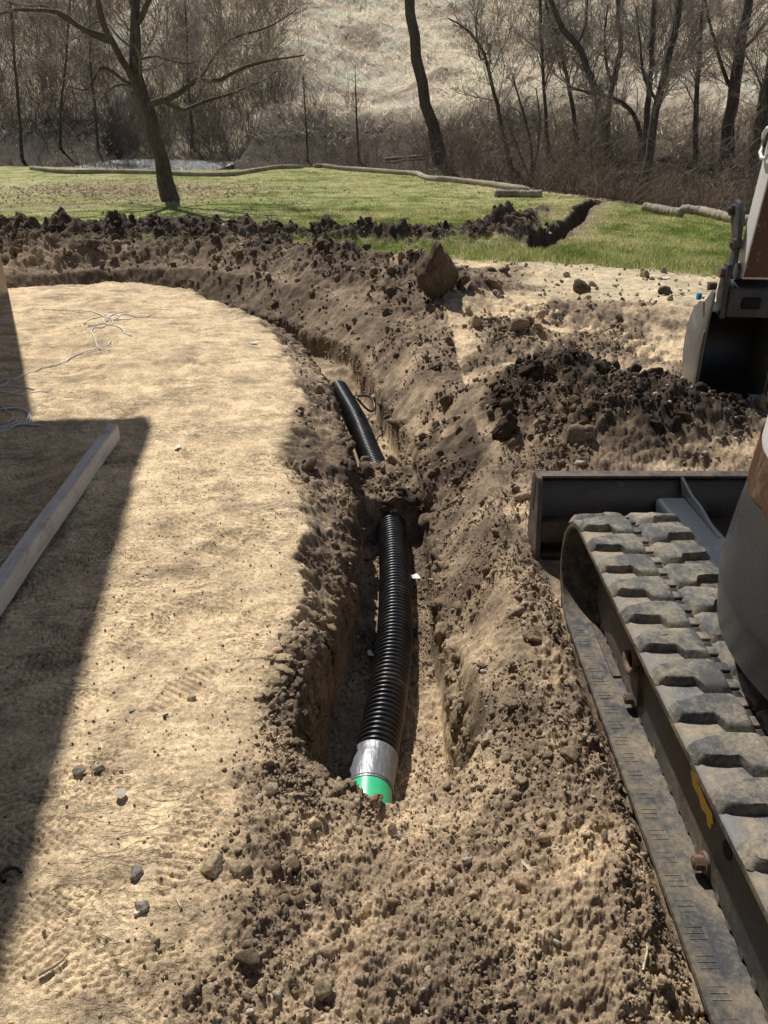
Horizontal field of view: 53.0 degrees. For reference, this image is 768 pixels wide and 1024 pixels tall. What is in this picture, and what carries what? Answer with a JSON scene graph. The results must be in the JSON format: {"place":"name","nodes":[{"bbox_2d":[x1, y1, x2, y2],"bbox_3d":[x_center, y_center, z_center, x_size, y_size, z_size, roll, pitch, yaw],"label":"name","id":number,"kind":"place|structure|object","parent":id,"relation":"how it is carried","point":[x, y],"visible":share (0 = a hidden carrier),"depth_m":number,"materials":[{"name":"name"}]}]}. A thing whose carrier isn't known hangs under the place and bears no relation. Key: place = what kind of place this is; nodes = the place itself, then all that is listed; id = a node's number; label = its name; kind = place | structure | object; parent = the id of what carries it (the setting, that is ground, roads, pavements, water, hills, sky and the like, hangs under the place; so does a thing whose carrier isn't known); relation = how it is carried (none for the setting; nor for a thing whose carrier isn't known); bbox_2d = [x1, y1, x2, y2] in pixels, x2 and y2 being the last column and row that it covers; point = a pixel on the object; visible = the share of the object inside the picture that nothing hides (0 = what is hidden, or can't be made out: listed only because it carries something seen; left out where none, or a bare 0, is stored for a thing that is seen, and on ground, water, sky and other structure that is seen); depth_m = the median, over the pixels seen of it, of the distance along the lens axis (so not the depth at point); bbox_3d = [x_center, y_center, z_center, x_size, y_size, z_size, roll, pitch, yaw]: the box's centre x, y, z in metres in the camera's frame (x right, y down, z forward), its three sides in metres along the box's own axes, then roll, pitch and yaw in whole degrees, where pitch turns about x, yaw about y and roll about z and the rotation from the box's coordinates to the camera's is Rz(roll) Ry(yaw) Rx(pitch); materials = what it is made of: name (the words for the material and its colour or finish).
{"place":"outdoors","nodes":[
{"label":"outdoors","id":0,"kind":"place"},
{"bbox_2d":[72,159,236,169],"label":"creek","id":1,"kind":"structure","parent":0,"point":[208,163],"depth_m":33.87,"materials":[{"name":"grey liquid"}]},
{"bbox_2d":[0,166,745,276],"bbox_3d":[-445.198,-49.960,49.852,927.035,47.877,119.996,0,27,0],"label":"lawn","id":2,"kind":"structure","parent":0,"point":[18,175],"depth_m":17.43,"materials":[{"name":"green plant"}]},
{"bbox_2d":[0,0,315,201],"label":"bare tree","id":3,"kind":"object","parent":2,"relation":"on","point":[134,70],"visible":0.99,"depth_m":16.17,"materials":[{"name":"brown plant"}]},
{"bbox_2d":[29,165,304,176],"bbox_3d":[-8.031,-11.948,26.955,10.078,0.209,4.744,0,27,0],"label":"straw log","id":4,"kind":"object","parent":2,"relation":"on","point":[146,171],"visible":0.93,"depth_m":26.80,"materials":[{"name":"beige wicker"}]},
{"bbox_2d":[313,163,529,190],"bbox_3d":[1.022,-10.812,24.711,1.286,0.230,12.482,-15,31,-27],"label":"straw log","id":5,"kind":"object","parent":2,"relation":"on","point":[501,185],"visible":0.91,"depth_m":23.05,"materials":[{"name":"beige wicker"}]},
{"bbox_2d":[494,189,542,197],"bbox_3d":[3.244,-7.702,18.631,1.159,0.215,0.321,3,27,5],"label":"straw log","id":6,"kind":"object","parent":2,"relation":"on","point":[518,193],"visible":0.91,"depth_m":18.56,"materials":[{"name":"beige wicker"}]},
{"bbox_2d":[641,202,684,216],"bbox_3d":[5.450,-5.917,15.093,0.231,0.204,1.209,-8,28,-15],"label":"straw log","id":7,"kind":"object","parent":2,"relation":"on","point":[664,210],"visible":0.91,"depth_m":14.94,"materials":[{"name":"beige wicker"}]},
{"bbox_2d":[680,204,748,224],"bbox_3d":[6.197,-5.567,14.376,0.293,0.183,2.092,-6,28,-11],"label":"straw log","id":8,"kind":"object","parent":2,"relation":"on","point":[714,213],"visible":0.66,"depth_m":14.46,"materials":[{"name":"beige wicker"}]},
{"bbox_2d":[0,124,767,1023],"bbox_3d":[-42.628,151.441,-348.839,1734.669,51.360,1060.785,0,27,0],"label":"ground","id":9,"kind":"structure","parent":0,"point":[198,378],"depth_m":3.00,"materials":[{"name":"soil"}]},
{"bbox_2d":[0,256,7,297],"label":"house","id":10,"kind":"structure","parent":9,"relation":"on","point":[3,288],"depth_m":8.01,"materials":[{"name":"beige"}]},
{"bbox_2d":[0,866,22,883],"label":"cable end","id":11,"kind":"object","parent":9,"relation":"on","point":[3,880],"visible":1,"depth_m":1.89,"materials":[{"name":"black plastic"}]},
{"bbox_2d":[0,378,34,389],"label":"string","id":12,"kind":"object","parent":9,"relation":"on","point":[2,385],"visible":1,"depth_m":5.37,"materials":[{"name":"grey fabric"}]},
{"bbox_2d":[0,405,45,432],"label":"string","id":13,"kind":"object","parent":9,"relation":"on","point":[23,422],"visible":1,"depth_m":4.68,"materials":[{"name":"grey fabric"}]},
{"bbox_2d":[0,390,50,394],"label":"string","id":14,"kind":"object","parent":9,"relation":"on","point":[24,393],"visible":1,"depth_m":5.21,"materials":[{"name":"grey fabric"}]},
{"bbox_2d":[38,955,66,976],"bbox_3d":[-0.720,0.989,1.676,0.014,0.012,0.065,23,35,37],"label":"twig","id":15,"kind":"object","parent":9,"relation":"on","point":[50,968],"visible":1,"depth_m":1.67,"materials":[{"name":"brown wood"}]},
{"bbox_2d":[0,340,111,379],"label":"string","id":16,"kind":"object","parent":9,"relation":"on","point":[55,364],"visible":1,"depth_m":5.85,"materials":[{"name":"grey fabric"}]},
{"bbox_2d":[0,423,119,615],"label":"timber","id":17,"kind":"object","parent":9,"relation":"on","point":[16,567],"visible":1,"depth_m":3.39,"materials":[{"name":"grey wood"}]},
{"bbox_2d":[72,765,85,776],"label":"stone","id":18,"kind":"object","parent":9,"relation":"on","point":[77,770],"visible":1,"depth_m":2.17,"materials":[{"name":"stone"}]},
{"bbox_2d":[42,309,152,350],"bbox_3d":[-2.435,-1.725,6.999,0.822,0.048,1.777,-19,32,-32],"label":"string","id":19,"kind":"object","parent":9,"relation":"on","point":[107,317],"visible":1,"depth_m":7.12,"materials":[{"name":"grey fabric"}]},
{"bbox_2d":[93,763,104,771],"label":"stone","id":20,"kind":"object","parent":9,"relation":"on","point":[99,767],"visible":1,"depth_m":2.18,"materials":[{"name":"stone"}]},
{"bbox_2d":[114,787,126,798],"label":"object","id":21,"kind":"object","parent":9,"relation":"on","point":[120,793],"visible":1,"depth_m":2.09,"materials":[{"name":"beige stone"}]},
{"bbox_2d":[128,707,135,712],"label":"stone","id":22,"kind":"object","parent":9,"relation":"on","point":[131,709],"visible":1,"depth_m":2.39,"materials":[{"name":"stone"}]},
{"bbox_2d":[130,864,142,880],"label":"stone","id":23,"kind":"object","parent":9,"relation":"on","point":[136,872],"visible":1,"depth_m":1.89,"materials":[{"name":"stone"}]},
{"bbox_2d":[134,900,149,913],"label":"stone","id":24,"kind":"object","parent":9,"relation":"on","point":[142,906],"visible":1,"depth_m":1.80,"materials":[{"name":"stone"}]},
{"bbox_2d":[187,694,195,701],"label":"stone","id":25,"kind":"object","parent":9,"relation":"on","point":[191,697],"visible":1,"depth_m":2.43,"materials":[{"name":"stone"}]},
{"bbox_2d":[200,852,223,878],"bbox_3d":[-0.427,0.876,1.912,0.059,0.047,0.065,11,29,20],"label":"stone","id":26,"kind":"object","parent":9,"relation":"on","point":[211,867],"visible":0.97,"depth_m":1.89,"materials":[{"name":"stone"}]},
{"bbox_2d":[227,860,250,876],"bbox_3d":[-0.358,0.883,1.907,0.061,0.030,0.045,0,27,0],"label":"stone","id":27,"kind":"object","parent":9,"relation":"on","point":[239,868],"visible":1,"depth_m":1.90,"materials":[{"name":"stone"}]},
{"bbox_2d":[268,782,277,789],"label":"stone","id":28,"kind":"object","parent":9,"relation":"on","point":[273,784],"visible":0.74,"depth_m":2.13,"materials":[{"name":"stone"}]},
{"bbox_2d":[287,857,300,871],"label":"soil clod","id":29,"kind":"object","parent":9,"relation":"on","point":[294,863],"visible":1,"depth_m":1.90,"materials":[{"name":"brown soil"}]},
{"bbox_2d":[297,1006,309,1011],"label":"stone","id":30,"kind":"object","parent":9,"relation":"on","point":[306,1008],"visible":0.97,"depth_m":1.60,"materials":[{"name":"stone"}]},
{"bbox_2d":[292,72,315,161],"bbox_3d":[-3.455,-17.299,33.930,0.786,3.640,1.120,22,35,37],"label":"bare tree","id":31,"kind":"object","parent":9,"relation":"on","point":[304,106],"visible":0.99,"depth_m":33.86,"materials":[{"name":"brown plant"}]},
{"bbox_2d":[314,975,333,1000],"bbox_3d":[-0.128,1.007,1.630,0.042,0.036,0.042,0,27,0],"label":"stone","id":32,"kind":"object","parent":9,"relation":"on","point":[323,988],"visible":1,"depth_m":1.62,"materials":[{"name":"stone"}]},
{"bbox_2d":[343,66,363,161],"bbox_3d":[-1.515,-17.325,33.690,1.165,3.957,0.726,8,28,16],"label":"bare tree","id":33,"kind":"object","parent":9,"relation":"on","point":[355,105],"visible":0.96,"depth_m":33.70,"materials":[{"name":"brown plant"}]},
{"bbox_2d":[224,4,512,179],"bbox_3d":[-1.971,-20.285,35.609,12.062,8.215,26.761,-3,27,-7],"label":"brush thicket","id":34,"kind":"object","parent":9,"relation":"on","point":[427,165],"visible":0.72,"depth_m":33.09,"materials":[{"name":"brown plant"}]},
{"bbox_2d":[331,380,412,803],"bbox_3d":[-0.093,0.047,4.523,0.428,0.171,4.979,-2,27,-3],"label":"drain pipe","id":35,"kind":"object","parent":9,"relation":"on","point":[373,765],"visible":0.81,"depth_m":3.31,"materials":[{"name":"black plastic"}]},
{"bbox_2d":[354,395,375,411],"bbox_3d":[-0.149,-0.862,5.987,0.167,0.138,0.280,0,27,0],"label":"pipe ring","id":36,"kind":"object","parent":35,"relation":"on","point":[362,404],"visible":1,"depth_m":5.98,"materials":[{"name":"black plastic"}]},
{"bbox_2d":[0,203,767,1023],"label":"soil clods","id":37,"kind":"object","parent":9,"relation":"on","point":[580,431],"visible":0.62,"depth_m":3.20,"materials":[{"name":"brown soil"}]},
{"bbox_2d":[388,822,397,837],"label":"soil clod","id":38,"kind":"object","parent":9,"relation":"on","point":[392,830],"visible":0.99,"depth_m":2.06,"materials":[{"name":"brown soil"}]},
{"bbox_2d":[394,834,404,839],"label":"stone","id":39,"kind":"object","parent":9,"relation":"on","point":[398,836],"visible":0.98,"depth_m":2.03,"materials":[{"name":"stone"}]},
{"bbox_2d":[385,155,423,160],"bbox_3d":[0.895,-15.690,34.103,1.772,0.279,0.286,6,28,12],"label":"fallen log","id":40,"kind":"object","parent":9,"relation":"on","point":[394,158],"visible":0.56,"depth_m":34.18,"materials":[{"name":"brown wood"}]},
{"bbox_2d":[409,995,417,1009],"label":"stone","id":41,"kind":"object","parent":9,"relation":"on","point":[413,1003],"visible":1,"depth_m":1.59,"materials":[{"name":"stone"}]},
{"bbox_2d":[411,573,419,578],"bbox_3d":[0.159,0.328,3.930,0.039,0.006,0.051,-10,29,-18],"label":"plastic scrap","id":42,"kind":"object","parent":9,"relation":"on","point":[416,575],"visible":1,"depth_m":3.93,"materials":[{"name":"white plastic"}]},
{"bbox_2d":[405,0,447,165],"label":"bare tree","id":43,"kind":"object","parent":9,"relation":"on","point":[427,110],"visible":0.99,"depth_m":31.20,"materials":[{"name":"brown plant"}]},
{"bbox_2d":[424,965,431,977],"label":"stone","id":44,"kind":"object","parent":9,"relation":"on","point":[427,971],"visible":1,"depth_m":1.64,"materials":[{"name":"stone"}]},
{"bbox_2d":[414,240,458,300],"bbox_3d":[0.450,-2.219,7.063,0.311,0.558,0.549,13,30,24],"label":"rock","id":45,"kind":"object","parent":9,"relation":"on","point":[436,272],"visible":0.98,"depth_m":6.93,"materials":[{"name":"brown stone"}]},
{"bbox_2d":[452,600,462,610],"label":"soil clod","id":46,"kind":"object","parent":9,"relation":"on","point":[457,605],"visible":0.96,"depth_m":3.22,"materials":[{"name":"brown soil"}]},
{"bbox_2d":[456,275,470,287],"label":"soil clod","id":47,"kind":"object","parent":9,"relation":"on","point":[463,280],"visible":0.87,"depth_m":7.24,"materials":[{"name":"brown soil"}]},
{"bbox_2d":[461,857,471,864],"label":"stone","id":48,"kind":"object","parent":9,"relation":"on","point":[466,860],"visible":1,"depth_m":1.91,"materials":[{"name":"stone"}]},
{"bbox_2d":[436,0,531,168],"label":"bare tree","id":49,"kind":"object","parent":9,"relation":"on","point":[485,59],"visible":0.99,"depth_m":27.95,"materials":[{"name":"brown plant"}]},
{"bbox_2d":[483,729,494,739],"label":"stone","id":50,"kind":"object","parent":9,"relation":"on","point":[489,734],"visible":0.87,"depth_m":2.32,"materials":[{"name":"stone"}]},
{"bbox_2d":[488,871,495,881],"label":"stone","id":51,"kind":"object","parent":9,"relation":"on","point":[492,876],"visible":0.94,"depth_m":1.86,"materials":[{"name":"stone"}]},
{"bbox_2d":[498,267,509,273],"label":"soil clod","id":52,"kind":"object","parent":9,"relation":"on","point":[505,270],"visible":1,"depth_m":9.16,"materials":[{"name":"brown soil"}]},
{"bbox_2d":[492,410,517,440],"bbox_3d":[0.696,-0.477,4.388,0.147,0.240,0.140,-24,36,-39],"label":"soil clod","id":53,"kind":"object","parent":9,"relation":"on","point":[505,428],"visible":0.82,"depth_m":4.33,"materials":[{"name":"brown soil"}]},
{"bbox_2d":[502,698,518,708],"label":"soil clod","id":54,"kind":"object","parent":9,"relation":"on","point":[511,703],"visible":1,"depth_m":2.35,"materials":[{"name":"brown soil"}]},
{"bbox_2d":[514,775,527,784],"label":"stone","id":55,"kind":"object","parent":9,"relation":"on","point":[519,779],"visible":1,"depth_m":2.10,"materials":[{"name":"stone"}]},
{"bbox_2d":[514,874,531,893],"bbox_3d":[0.330,0.874,1.806,0.036,0.038,0.051,-22,35,-37],"label":"stone","id":56,"kind":"object","parent":9,"relation":"on","point":[522,884],"visible":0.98,"depth_m":1.79,"materials":[{"name":"stone"}]},
{"bbox_2d":[497,57,552,181],"bbox_3d":[5.087,-13.803,27.359,2.082,4.027,1.986,0,27,0],"label":"bare tree","id":57,"kind":"object","parent":9,"relation":"on","point":[536,117],"visible":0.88,"depth_m":27.25,"materials":[{"name":"brown plant"}]},
{"bbox_2d":[521,859,530,869],"bbox_3d":[0.341,0.850,1.851,0.009,0.002,0.037,-18,32,-31],"label":"wood chip","id":58,"kind":"object","parent":9,"relation":"on","point":[525,864],"visible":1,"depth_m":1.85,"materials":[{"name":"beige wood"}]},
{"bbox_2d":[522,627,542,642],"bbox_3d":[0.512,0.423,2.619,0.069,0.049,0.056,-14,30,-25],"label":"soil clod","id":59,"kind":"object","parent":9,"relation":"on","point":[533,634],"visible":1,"depth_m":2.61,"materials":[{"name":"brown soil"}]},
{"bbox_2d":[501,0,593,155],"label":"bare tree","id":60,"kind":"object","parent":9,"relation":"on","point":[542,66],"visible":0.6,"depth_m":27.94,"materials":[{"name":"brown plant"}]},
{"bbox_2d":[530,0,603,144],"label":"bare tree","id":61,"kind":"object","parent":9,"relation":"on","point":[563,68],"visible":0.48,"depth_m":27.39,"materials":[{"name":"brown plant"}]},
{"bbox_2d":[559,745,579,763],"bbox_3d":[0.514,0.668,2.129,0.060,0.034,0.053,16,31,29],"label":"soil clod","id":62,"kind":"object","parent":9,"relation":"on","point":[570,754],"visible":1,"depth_m":2.12,"materials":[{"name":"brown soil"}]},
{"bbox_2d":[384,0,767,214],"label":"brush thicket","id":63,"kind":"object","parent":9,"relation":"on","point":[662,194],"visible":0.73,"depth_m":23.10,"materials":[{"name":"brown plant"}]},
{"bbox_2d":[520,0,632,167],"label":"bare tree","id":64,"kind":"object","parent":9,"relation":"on","point":[573,40],"visible":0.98,"depth_m":25.00,"materials":[{"name":"brown plant"}]},
{"bbox_2d":[573,279,590,293],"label":"soil clod","id":65,"kind":"object","parent":9,"relation":"on","point":[580,286],"visible":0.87,"depth_m":8.30,"materials":[{"name":"brown soil"}]},
{"bbox_2d":[547,51,645,160],"bbox_3d":[7.259,-13.311,25.376,3.458,3.404,1.760,-8,28,-15],"label":"bare tree","id":66,"kind":"object","parent":9,"relation":"on","point":[619,101],"visible":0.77,"depth_m":25.21,"materials":[{"name":"brown plant"}]},
{"bbox_2d":[562,69,645,193],"bbox_3d":[6.459,-11.181,22.938,2.480,3.580,1.542,15,31,28],"label":"bare tree","id":67,"kind":"object","parent":9,"relation":"on","point":[587,118],"visible":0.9,"depth_m":22.78,"materials":[{"name":"brown plant"}]},
{"bbox_2d":[579,0,658,160],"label":"bare tree","id":68,"kind":"object","parent":9,"relation":"on","point":[615,68],"visible":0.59,"depth_m":25.88,"materials":[{"name":"brown plant"}]},
{"bbox_2d":[641,944,648,971],"bbox_3d":[0.550,0.934,1.618,0.008,0.016,0.066,12,29,22],"label":"twig","id":69,"kind":"object","parent":9,"relation":"on","point":[645,960],"visible":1,"depth_m":1.61,"materials":[{"name":"wood"}]},
{"bbox_2d":[527,126,767,1023],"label":"mini excavator","id":70,"kind":"object","parent":9,"relation":"on","point":[664,588],"visible":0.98,"depth_m":2.07,"materials":[{"name":"metal"}]},
{"bbox_2d":[599,0,707,166],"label":"bare tree","id":71,"kind":"object","parent":9,"relation":"on","point":[653,12],"visible":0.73,"depth_m":23.86,"materials":[{"name":"brown plant"}]},
{"bbox_2d":[658,286,672,294],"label":"soil clod","id":72,"kind":"object","parent":9,"relation":"on","point":[665,290],"visible":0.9,"depth_m":8.15,"materials":[{"name":"brown soil"}]},
{"bbox_2d":[617,0,737,203],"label":"bare tree","id":73,"kind":"object","parent":9,"relation":"on","point":[666,74],"visible":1,"depth_m":19.69,"materials":[{"name":"brown plant"}]},
{"bbox_2d":[643,0,739,173],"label":"bare tree","id":74,"kind":"object","parent":9,"relation":"on","point":[695,102],"visible":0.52,"depth_m":21.79,"materials":[{"name":"brown plant"}]},
{"bbox_2d":[694,0,767,172],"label":"bare tree","id":75,"kind":"object","parent":9,"relation":"on","point":[732,83],"visible":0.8,"depth_m":21.36,"materials":[{"name":"brown plant"}]},
{"bbox_2d":[715,2,767,188],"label":"bare tree","id":76,"kind":"object","parent":9,"relation":"on","point":[763,94],"visible":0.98,"depth_m":19.87,"materials":[{"name":"brown plant"}]},
{"bbox_2d":[0,0,767,168],"bbox_3d":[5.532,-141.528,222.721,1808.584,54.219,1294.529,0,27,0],"label":"hillside","id":77,"kind":"structure","parent":0,"point":[68,121],"depth_m":40.49,"materials":[{"name":"beige plant"}]},
{"bbox_2d":[0,0,41,160],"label":"bare tree","id":78,"kind":"object","parent":77,"relation":"on","point":[14,60],"visible":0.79,"depth_m":34.44,"materials":[{"name":"brown plant"}]},
{"bbox_2d":[27,0,102,148],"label":"bare tree","id":79,"kind":"object","parent":77,"relation":"on","point":[75,71],"visible":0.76,"depth_m":34.93,"materials":[{"name":"brown plant"}]},
{"bbox_2d":[64,0,109,151],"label":"bare tree","id":80,"kind":"object","parent":77,"relation":"on","point":[94,15],"visible":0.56,"depth_m":34.96,"materials":[{"name":"brown plant"}]},
{"bbox_2d":[0,0,368,169],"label":"brush thicket","id":81,"kind":"object","parent":77,"relation":"on","point":[44,74],"visible":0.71,"depth_m":39.54,"materials":[{"name":"brown plant"}]},
{"bbox_2d":[162,0,214,148],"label":"bare tree","id":82,"kind":"object","parent":77,"relation":"on","point":[185,5],"visible":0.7,"depth_m":36.69,"materials":[{"name":"brown plant"}]},
{"bbox_2d":[0,120,752,237],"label":"leaf litter","id":83,"kind":"object","parent":77,"relation":"on","point":[112,189],"visible":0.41,"depth_m":19.95,"materials":[{"name":"brown plant"}]}
]}

